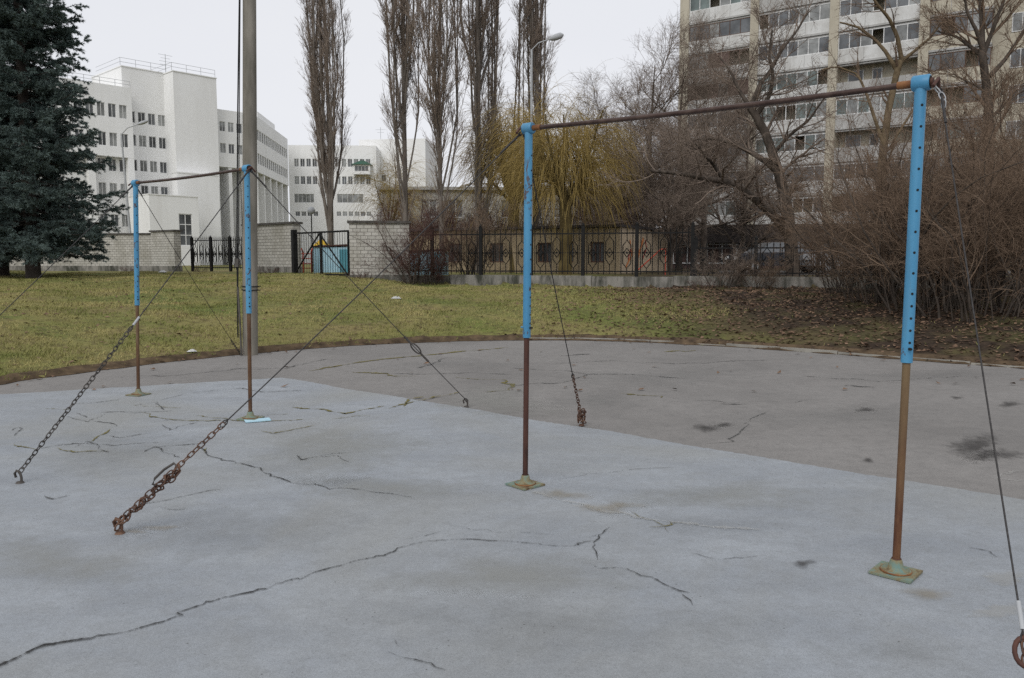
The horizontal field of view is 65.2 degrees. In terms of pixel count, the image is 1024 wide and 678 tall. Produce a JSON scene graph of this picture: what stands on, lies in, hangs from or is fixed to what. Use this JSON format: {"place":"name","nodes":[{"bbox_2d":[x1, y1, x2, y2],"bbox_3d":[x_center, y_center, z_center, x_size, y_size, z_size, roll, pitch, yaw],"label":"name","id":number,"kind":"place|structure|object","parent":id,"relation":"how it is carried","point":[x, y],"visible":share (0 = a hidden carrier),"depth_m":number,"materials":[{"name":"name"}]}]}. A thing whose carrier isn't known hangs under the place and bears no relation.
{"place":"outdoors","nodes":[
{"label":"outdoors","id":0,"kind":"place"},
{"bbox_2d":[7,0,679,226],"label":"sky","id":1,"kind":"structure","parent":0,"point":[203,34],"materials":[{"name":"white"}]},
{"bbox_2d":[0,378,1023,677],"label":"painted pavement","id":2,"kind":"structure","parent":0,"point":[314,530],"depth_m":4.36,"materials":[{"name":"grey paint"}]},
{"bbox_2d":[0,165,468,483],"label":"horizontal bar","id":3,"kind":"object","parent":2,"relation":"on","point":[246,170],"visible":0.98,"depth_m":7.97,"materials":[{"name":"blue paint"}]},
{"bbox_2d":[244,417,270,422],"bbox_3d":[-2.520,0.803,7.925,0.240,0.008,0.140,-3,6,-25],"label":"steel plate","id":4,"kind":"object","parent":2,"relation":"on","point":[260,420],"visible":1,"depth_m":7.89,"materials":[{"name":"blue paint"}]},
{"bbox_2d":[112,74,1023,668],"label":"horizontal bar","id":5,"kind":"object","parent":2,"relation":"on","point":[894,566],"visible":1,"depth_m":4.03,"materials":[{"name":"blue paint"}]},
{"bbox_2d":[0,340,1023,499],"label":"asphalt yard","id":6,"kind":"structure","parent":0,"point":[802,408],"depth_m":9.84,"materials":[{"name":"grey asphalt"}]},
{"bbox_2d":[0,334,1023,384],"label":"soil edge","id":7,"kind":"object","parent":6,"relation":"on","point":[61,371],"visible":0.94,"depth_m":13.89,"materials":[{"name":"brown soil"}]},
{"bbox_2d":[541,337,1023,367],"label":"kerb","id":8,"kind":"structure","parent":6,"relation":"on","point":[799,349],"depth_m":14.04,"materials":[{"name":"concrete"}]},
{"bbox_2d":[0,264,1023,381],"bbox_3d":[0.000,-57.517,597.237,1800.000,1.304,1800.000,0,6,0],"label":"lawn","id":9,"kind":"structure","parent":0,"point":[930,331],"depth_m":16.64,"materials":[{"name":"plant"}]},
{"bbox_2d":[0,1,88,276],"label":"spruce tree","id":10,"kind":"object","parent":9,"relation":"on","point":[5,265],"visible":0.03,"depth_m":27.59,"materials":[{"name":"green plant"}]},
{"bbox_2d":[0,0,130,278],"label":"spruce tree","id":11,"kind":"object","parent":9,"relation":"on","point":[18,24],"visible":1,"depth_m":26.04,"materials":[{"name":"green plant"}]},
{"bbox_2d":[9,233,151,270],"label":"brick wall","id":12,"kind":"structure","parent":9,"relation":"on","point":[121,249],"depth_m":44.69,"materials":[{"name":"brick"}]},
{"bbox_2d":[7,54,222,265],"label":"white building","id":13,"kind":"structure","parent":9,"relation":"on","point":[175,135],"depth_m":100.97,"materials":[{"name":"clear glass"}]},
{"bbox_2d":[97,102,104,115],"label":"window","id":14,"kind":"structure","parent":13,"relation":"in","point":[100,106],"depth_m":95.35,"materials":[{"name":"grey glass"}]},
{"bbox_2d":[98,132,106,145],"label":"window","id":15,"kind":"structure","parent":13,"relation":"in","point":[102,135],"depth_m":95.69,"materials":[{"name":"grey glass"}]},
{"bbox_2d":[98,182,106,194],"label":"window","id":16,"kind":"structure","parent":13,"relation":"in","point":[102,186],"depth_m":97.07,"materials":[{"name":"grey glass"}]},
{"bbox_2d":[108,103,115,117],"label":"window","id":17,"kind":"structure","parent":13,"relation":"in","point":[111,107],"depth_m":96.26,"materials":[{"name":"grey glass"}]},
{"bbox_2d":[109,132,117,146],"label":"window","id":18,"kind":"structure","parent":13,"relation":"in","point":[113,136],"depth_m":96.59,"materials":[{"name":"grey glass"}]},
{"bbox_2d":[119,105,126,118],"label":"window","id":19,"kind":"structure","parent":13,"relation":"in","point":[122,108],"depth_m":97.21,"materials":[{"name":"grey glass"}]},
{"bbox_2d":[120,134,127,147],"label":"window","id":20,"kind":"structure","parent":13,"relation":"in","point":[124,136],"depth_m":97.61,"materials":[{"name":"grey glass"}]},
{"bbox_2d":[139,135,145,146],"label":"window","id":21,"kind":"structure","parent":13,"relation":"in","point":[142,139],"depth_m":101.03,"materials":[{"name":"grey glass"}]},
{"bbox_2d":[140,160,146,171],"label":"window","id":22,"kind":"structure","parent":13,"relation":"in","point":[143,164],"depth_m":101.34,"materials":[{"name":"grey glass"}]},
{"bbox_2d":[148,113,154,124],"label":"window","id":23,"kind":"structure","parent":13,"relation":"in","point":[151,117],"depth_m":101.69,"materials":[{"name":"grey glass"}]},
{"bbox_2d":[149,136,155,147],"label":"window","id":24,"kind":"structure","parent":13,"relation":"in","point":[152,140],"depth_m":101.95,"materials":[{"name":"grey glass"}]},
{"bbox_2d":[150,161,156,172],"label":"window","id":25,"kind":"structure","parent":13,"relation":"in","point":[153,164],"depth_m":102.27,"materials":[{"name":"grey glass"}]},
{"bbox_2d":[158,115,164,126],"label":"window","id":26,"kind":"structure","parent":13,"relation":"in","point":[161,118],"depth_m":102.62,"materials":[{"name":"grey glass"}]},
{"bbox_2d":[159,137,165,148],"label":"window","id":27,"kind":"structure","parent":13,"relation":"in","point":[162,141],"depth_m":102.90,"materials":[{"name":"grey glass"}]},
{"bbox_2d":[160,162,166,172],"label":"window","id":28,"kind":"structure","parent":13,"relation":"in","point":[163,165],"depth_m":103.20,"materials":[{"name":"grey glass"}]},
{"bbox_2d":[179,214,192,245],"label":"window","id":29,"kind":"structure","parent":13,"relation":"in","point":[185,220],"depth_m":95.73,"materials":[{"name":"grey glass"}]},
{"bbox_2d":[120,120,147,232],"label":"street lamp","id":30,"kind":"object","parent":9,"relation":"on","point":[125,181],"visible":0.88,"depth_m":61.02,"materials":[{"name":"metal"}]},
{"bbox_2d":[149,230,182,271],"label":"brick wall","id":31,"kind":"structure","parent":9,"relation":"on","point":[165,257],"depth_m":43.16,"materials":[{"name":"brick"}]},
{"bbox_2d":[190,235,241,271],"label":"picket fence","id":32,"kind":"object","parent":9,"relation":"on","point":[230,254],"visible":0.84,"depth_m":43.27,"materials":[{"name":"black metal"}]},
{"bbox_2d":[234,0,260,355],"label":"concrete pole","id":33,"kind":"object","parent":9,"relation":"on","point":[249,92],"visible":0.76,"depth_m":13.17,"materials":[{"name":"concrete"}]},
{"bbox_2d":[217,109,288,264],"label":"white building","id":34,"kind":"structure","parent":9,"relation":"on","point":[272,159],"depth_m":112.16,"materials":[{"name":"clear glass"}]},
{"bbox_2d":[241,222,302,272],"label":"brick wall","id":35,"kind":"structure","parent":9,"relation":"on","point":[274,245],"depth_m":34.55,"materials":[{"name":"brick"}]},
{"bbox_2d":[307,207,314,271],"bbox_3d":[-9.929,-4.884,39.713,0.400,3.351,0.380,0,6,0],"label":"globe lamp","id":36,"kind":"object","parent":9,"relation":"on","point":[311,210],"visible":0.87,"depth_m":39.59,"materials":[{"name":"black metal"}]},
{"bbox_2d":[301,241,328,272],"bbox_3d":[-9.101,-3.798,37.092,1.330,1.720,0.630,0,6,0],"label":"play frame","id":37,"kind":"object","parent":9,"relation":"on","point":[303,253],"visible":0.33,"depth_m":36.83,"materials":[{"name":"red paint"}]},
{"bbox_2d":[291,230,349,275],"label":"iron gate","id":38,"kind":"structure","parent":9,"relation":"on","point":[294,254],"depth_m":32.00,"materials":[{"name":"metal"}]},
{"bbox_2d":[296,0,356,244],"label":"poplar tree","id":39,"kind":"object","parent":9,"relation":"on","point":[327,42],"visible":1,"depth_m":48.68,"materials":[{"name":"brown plant"}]},
{"bbox_2d":[312,244,349,272],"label":"shed","id":40,"kind":"structure","parent":9,"relation":"on","point":[317,257],"depth_m":35.23,"materials":[{"name":"blue paint"}]},
{"bbox_2d":[339,249,347,272],"bbox_3d":[-7.386,-3.428,35.165,0.400,1.020,0.016,1,6,6],"label":"door","id":41,"kind":"structure","parent":40,"relation":"in","point":[342,258],"depth_m":35.16,"materials":[{"name":"teal paint"}]},
{"bbox_2d":[348,270,371,278],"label":"dry plant","id":42,"kind":"object","parent":9,"relation":"on","point":[358,276],"visible":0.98,"depth_m":28.90,"materials":[{"name":"brown plant"}]},
{"bbox_2d":[288,127,437,262],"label":"white building","id":43,"kind":"structure","parent":9,"relation":"on","point":[304,194],"depth_m":136.79,"materials":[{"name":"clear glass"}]},
{"bbox_2d":[294,194,313,202],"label":"window","id":44,"kind":"structure","parent":43,"relation":"in","point":[298,198],"depth_m":136.52,"materials":[{"name":"grey glass"}]},
{"bbox_2d":[337,194,362,202],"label":"window","id":45,"kind":"structure","parent":43,"relation":"in","point":[344,199],"depth_m":136.89,"materials":[{"name":"grey glass"}]},
{"bbox_2d":[347,220,410,282],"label":"brick wall","id":46,"kind":"structure","parent":9,"relation":"on","point":[359,252],"depth_m":29.84,"materials":[{"name":"brick"}]},
{"bbox_2d":[337,134,437,228],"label":"willow tree","id":47,"kind":"object","parent":9,"relation":"on","point":[387,187],"visible":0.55,"depth_m":51.16,"materials":[{"name":"brown plant"}]},
{"bbox_2d":[372,0,431,220],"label":"poplar tree","id":48,"kind":"object","parent":9,"relation":"on","point":[402,47],"visible":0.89,"depth_m":35.02,"materials":[{"name":"brown plant"}]},
{"bbox_2d":[350,199,469,284],"bbox_3d":[-3.708,-3.522,29.219,4.662,3.261,4.023,0,6,0],"label":"bare shrub","id":49,"kind":"object","parent":9,"relation":"on","point":[412,260],"visible":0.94,"depth_m":29.02,"materials":[{"name":"brown plant"}]},
{"bbox_2d":[371,181,469,248],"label":"bare shrub","id":50,"kind":"object","parent":9,"relation":"on","point":[395,214],"visible":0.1,"depth_m":46.11,"materials":[{"name":"brown plant"}]},
{"bbox_2d":[399,247,455,284],"bbox_3d":[-3.137,-2.820,29.999,2.367,1.638,2.347,0,6,0],"label":"bare shrub","id":51,"kind":"object","parent":9,"relation":"on","point":[438,272],"visible":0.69,"depth_m":29.54,"materials":[{"name":"brown plant"}]},
{"bbox_2d":[410,249,448,274],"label":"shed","id":52,"kind":"structure","parent":9,"relation":"on","point":[435,261],"depth_m":32.38,"materials":[{"name":"paint"}]},
{"bbox_2d":[376,185,494,240],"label":"bare shrub","id":53,"kind":"object","parent":9,"relation":"on","point":[447,220],"visible":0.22,"depth_m":42.39,"materials":[{"name":"brown plant"}]},
{"bbox_2d":[397,0,477,248],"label":"poplar tree","id":54,"kind":"object","parent":9,"relation":"on","point":[442,52],"visible":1,"depth_m":31.92,"materials":[{"name":"brown plant"}]},
{"bbox_2d":[413,180,507,227],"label":"bare shrub","id":55,"kind":"object","parent":9,"relation":"on","point":[460,205],"visible":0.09,"depth_m":46.49,"materials":[{"name":"brown plant"}]},
{"bbox_2d":[414,194,522,274],"bbox_3d":[-1.707,-3.980,31.083,4.662,3.261,4.023,0,6,0],"label":"bare shrub","id":56,"kind":"object","parent":9,"relation":"on","point":[469,240],"visible":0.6,"depth_m":30.84,"materials":[{"name":"brown plant"}]},
{"bbox_2d":[444,0,513,272],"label":"poplar tree","id":57,"kind":"object","parent":9,"relation":"on","point":[479,23],"visible":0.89,"depth_m":37.06,"materials":[{"name":"brown plant"}]},
{"bbox_2d":[378,186,621,226],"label":"kindergarten","id":58,"kind":"structure","parent":9,"relation":"on","point":[465,204],"depth_m":63.59,"materials":[{"name":"beige paint"}]},
{"bbox_2d":[448,200,462,217],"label":"window","id":59,"kind":"structure","parent":58,"relation":"in","point":[460,216],"depth_m":63.75,"materials":[{"name":"grey glass"}]},
{"bbox_2d":[430,80,583,272],"bbox_3d":[-0.242,-8.177,39.637,8.682,10.177,9.513,-3,6,-24],"label":"willow tree","id":60,"kind":"object","parent":9,"relation":"on","point":[511,266],"visible":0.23,"depth_m":38.45,"materials":[{"name":"brown plant"}]},
{"bbox_2d":[454,186,559,227],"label":"bare shrub","id":61,"kind":"object","parent":9,"relation":"on","point":[500,221],"visible":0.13,"depth_m":45.72,"materials":[{"name":"brown plant"}]},
{"bbox_2d":[505,0,564,225],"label":"poplar tree","id":62,"kind":"object","parent":9,"relation":"on","point":[532,19],"visible":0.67,"depth_m":39.58,"materials":[{"name":"brown plant"}]},
{"bbox_2d":[409,224,666,272],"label":"pavilion","id":63,"kind":"structure","parent":9,"relation":"on","point":[592,261],"depth_m":38.62,"materials":[{"name":"brown paint"}]},
{"bbox_2d":[490,243,502,261],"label":"window","id":64,"kind":"structure","parent":63,"relation":"in","point":[497,260],"depth_m":40.06,"materials":[{"name":"black glass"}]},
{"bbox_2d":[538,243,550,261],"bbox_3d":[1.611,-4.186,38.750,0.735,0.950,0.050,3,6,29],"label":"window","id":65,"kind":"structure","parent":63,"relation":"in","point":[540,259],"depth_m":38.77,"materials":[{"name":"black glass"}]},
{"bbox_2d":[591,242,603,261],"bbox_3d":[4.018,-4.056,37.419,0.686,0.950,0.050,3,6,29],"label":"window","id":66,"kind":"structure","parent":63,"relation":"in","point":[601,244],"depth_m":37.41,"materials":[{"name":"black glass"}]},
{"bbox_2d":[496,190,595,225],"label":"bare shrub","id":67,"kind":"object","parent":9,"relation":"on","point":[551,222],"visible":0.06,"depth_m":46.64,"materials":[{"name":"brown plant"}]},
{"bbox_2d":[530,32,563,224],"bbox_3d":[1.388,-7.312,32.441,1.362,9.904,0.248,0,6,0],"label":"street lamp","id":68,"kind":"object","parent":9,"relation":"on","point":[557,36],"visible":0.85,"depth_m":32.09,"materials":[{"name":"metal"}]},
{"bbox_2d":[471,60,658,274],"bbox_3d":[2.147,-7.096,33.674,7.792,9.189,9.493,0,6,0],"label":"willow tree","id":69,"kind":"object","parent":9,"relation":"on","point":[562,163],"visible":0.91,"depth_m":32.90,"materials":[{"name":"yellow plant"}]},
{"bbox_2d":[539,188,645,225],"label":"bare shrub","id":70,"kind":"object","parent":9,"relation":"on","point":[573,218],"visible":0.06,"depth_m":45.09,"materials":[{"name":"brown plant"}]},
{"bbox_2d":[541,67,657,224],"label":"broad tree","id":71,"kind":"object","parent":9,"relation":"on","point":[592,109],"visible":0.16,"depth_m":50.37,"materials":[{"name":"brown plant"}]},
{"bbox_2d":[565,63,726,227],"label":"broad tree","id":72,"kind":"object","parent":9,"relation":"on","point":[627,111],"visible":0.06,"depth_m":59.29,"materials":[{"name":"brown plant"}]},
{"bbox_2d":[593,106,739,270],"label":"broad tree","id":73,"kind":"object","parent":9,"relation":"on","point":[680,220],"visible":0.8,"depth_m":40.24,"materials":[{"name":"brown plant"}]},
{"bbox_2d":[572,1,772,227],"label":"broad tree","id":74,"kind":"object","parent":9,"relation":"on","point":[672,91],"visible":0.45,"depth_m":44.31,"materials":[{"name":"brown plant"}]},
{"bbox_2d":[684,276,716,288],"bbox_3d":[6.312,-1.831,26.526,0.957,0.498,1.121,-5,7,-39],"label":"dry plant","id":75,"kind":"object","parent":9,"relation":"on","point":[713,285],"visible":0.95,"depth_m":26.54,"materials":[{"name":"brown plant"}]},
{"bbox_2d":[592,2,818,269],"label":"broad tree","id":76,"kind":"object","parent":9,"relation":"on","point":[678,267],"visible":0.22,"depth_m":48.54,"materials":[{"name":"brown plant"}]},
{"bbox_2d":[639,43,784,270],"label":"broad tree","id":77,"kind":"object","parent":9,"relation":"on","point":[702,233],"visible":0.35,"depth_m":43.46,"materials":[{"name":"brown plant"}]},
{"bbox_2d":[411,275,1015,289],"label":"fence plinth","id":78,"kind":"structure","parent":9,"relation":"on","point":[604,281],"depth_m":28.48,"materials":[{"name":"concrete"}]},
{"bbox_2d":[409,221,694,276],"bbox_3d":[0.699,-3.257,29.379,11.700,2.010,0.120,2,6,15],"label":"iron fence","id":79,"kind":"object","parent":78,"relation":"on","point":[582,252],"visible":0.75,"depth_m":28.89,"materials":[{"name":"black metal"}]},
{"bbox_2d":[694,235,1011,277],"bbox_3d":[13.165,-2.651,26.064,14.120,1.530,0.120,2,6,15],"label":"iron fence","id":80,"kind":"object","parent":78,"relation":"on","point":[755,247],"visible":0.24,"depth_m":27.34,"materials":[{"name":"black metal"}]},
{"bbox_2d":[682,241,762,287],"bbox_3d":[7.079,-2.548,26.928,2.536,1.755,2.514,0,6,0],"label":"bare shrub","id":81,"kind":"object","parent":9,"relation":"on","point":[732,274],"visible":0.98,"depth_m":26.46,"materials":[{"name":"brown plant"}]},
{"bbox_2d":[595,0,859,275],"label":"old tree","id":82,"kind":"object","parent":9,"relation":"on","point":[759,124],"visible":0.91,"depth_m":29.70,"materials":[{"name":"brown plant"}]},
{"bbox_2d":[690,82,822,252],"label":"broad tree","id":83,"kind":"object","parent":9,"relation":"on","point":[743,237],"visible":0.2,"depth_m":52.78,"materials":[{"name":"brown plant"}]},
{"bbox_2d":[725,251,790,289],"bbox_3d":[8.221,-2.329,26.698,2.029,1.404,2.011,0,6,0],"label":"bare shrub","id":84,"kind":"object","parent":9,"relation":"on","point":[769,281],"visible":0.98,"depth_m":26.33,"materials":[{"name":"brown plant"}]},
{"bbox_2d":[667,223,861,268],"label":"shop row","id":85,"kind":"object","parent":9,"relation":"on","point":[715,239],"visible":0.1,"depth_m":57.88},
{"bbox_2d":[673,244,699,263],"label":"window","id":86,"kind":"structure","parent":85,"relation":"in","point":[674,254],"depth_m":59.28,"materials":[{"name":"glass"}]},
{"bbox_2d":[707,243,737,263],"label":"window","id":87,"kind":"structure","parent":85,"relation":"in","point":[708,245],"depth_m":58.70,"materials":[{"name":"glass"}]},
{"bbox_2d":[752,174,896,294],"bbox_3d":[9.363,-2.970,22.268,5.179,3.565,4.750,1,6,14],"label":"thicket shrub","id":88,"kind":"object","parent":9,"relation":"on","point":[820,266],"visible":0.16,"depth_m":22.62,"materials":[{"name":"brown plant"}]},
{"bbox_2d":[678,0,1023,267],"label":"apartment block","id":89,"kind":"structure","parent":9,"relation":"on","point":[738,22],"depth_m":69.55,"materials":[{"name":"beige concrete"}]},
{"bbox_2d":[1006,120,1023,138],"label":"window","id":90,"kind":"structure","parent":89,"relation":"in","point":[1015,120],"depth_m":63.61,"materials":[{"name":"clear glass"}]},
{"bbox_2d":[1010,48,1023,67],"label":"window","id":91,"kind":"structure","parent":89,"relation":"in","point":[1020,50],"depth_m":63.16,"materials":[{"name":"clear glass"}]},
{"bbox_2d":[1012,12,1023,31],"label":"window","id":92,"kind":"structure","parent":89,"relation":"in","point":[1015,20],"depth_m":62.96,"materials":[{"name":"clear glass"}]},
{"bbox_2d":[733,89,1022,304],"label":"thicket shrub","id":93,"kind":"object","parent":9,"relation":"on","point":[874,295],"visible":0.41,"depth_m":18.00,"materials":[{"name":"brown plant"}]},
{"bbox_2d":[741,49,1023,315],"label":"thicket shrub","id":94,"kind":"object","parent":9,"relation":"on","point":[919,282],"visible":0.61,"depth_m":16.27,"materials":[{"name":"brown plant"}]},
{"bbox_2d":[774,135,996,293],"bbox_3d":[10.531,-3.553,22.207,6.512,4.888,7.101,-1,6,-9],"label":"thicket shrub","id":95,"kind":"object","parent":9,"relation":"on","point":[871,287],"visible":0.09,"depth_m":22.46,"materials":[{"name":"brown plant"}]},
{"bbox_2d":[749,74,1023,292],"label":"thicket shrub","id":96,"kind":"object","parent":9,"relation":"on","point":[902,170],"visible":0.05,"depth_m":22.97,"materials":[{"name":"brown plant"}]},
{"bbox_2d":[814,0,971,279],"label":"pollard tree","id":97,"kind":"object","parent":9,"relation":"on","point":[896,65],"visible":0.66,"depth_m":24.42,"materials":[{"name":"brown plant"}]},
{"bbox_2d":[789,71,1023,323],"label":"thicket shrub","id":98,"kind":"object","parent":9,"relation":"on","point":[1019,280],"visible":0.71,"depth_m":15.08,"materials":[{"name":"brown plant"}]},
{"bbox_2d":[819,103,1023,299],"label":"thicket shrub","id":99,"kind":"object","parent":9,"relation":"on","point":[924,224],"visible":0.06,"depth_m":19.73,"materials":[{"name":"brown plant"}]},
{"bbox_2d":[839,122,1023,297],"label":"thicket shrub","id":100,"kind":"object","parent":9,"relation":"on","point":[1001,282],"visible":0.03,"depth_m":20.32,"materials":[{"name":"brown plant"}]},
{"bbox_2d":[852,51,1023,281],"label":"thicket shrub","id":101,"kind":"object","parent":9,"relation":"on","point":[991,124],"visible":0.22,"depth_m":16.89,"materials":[{"name":"brown plant"}]},
{"bbox_2d":[858,31,1023,289],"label":"thicket shrub","id":102,"kind":"object","parent":9,"relation":"on","point":[986,101],"visible":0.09,"depth_m":22.46,"materials":[{"name":"brown plant"}]},
{"bbox_2d":[863,64,1023,309],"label":"thicket shrub","id":103,"kind":"object","parent":9,"relation":"on","point":[998,300],"visible":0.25,"depth_m":15.74,"materials":[{"name":"brown plant"}]},
{"bbox_2d":[888,0,1023,175],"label":"fan tree","id":104,"kind":"object","parent":9,"relation":"on","point":[945,23],"visible":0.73,"depth_m":23.37,"materials":[{"name":"brown plant"}]},
{"bbox_2d":[0,274,1023,391],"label":"fallen leaves","id":105,"kind":"object","parent":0,"point":[781,290],"visible":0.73,"depth_m":17.46,"materials":[{"name":"brown plant"}]},
{"bbox_2d":[719,270,1010,274],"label":"street","id":106,"kind":"structure","parent":0,"point":[811,272],"depth_m":42.47,"materials":[{"name":"asphalt"}]},
{"bbox_2d":[725,242,815,272],"bbox_3d":[12.398,-3.856,37.801,4.260,1.447,1.700,-1,6,-6],"label":"parked car","id":107,"kind":"object","parent":106,"relation":"on","point":[776,251],"visible":0.15,"depth_m":37.00,"materials":[{"name":"paint"}]},
{"bbox_2d":[800,245,873,272],"bbox_3d":[15.376,-3.806,37.299,4.260,1.447,1.700,-1,6,-14],"label":"parked car","id":108,"kind":"object","parent":106,"relation":"on","point":[820,262],"visible":0.07,"depth_m":36.45,"materials":[{"name":"silver metal"}]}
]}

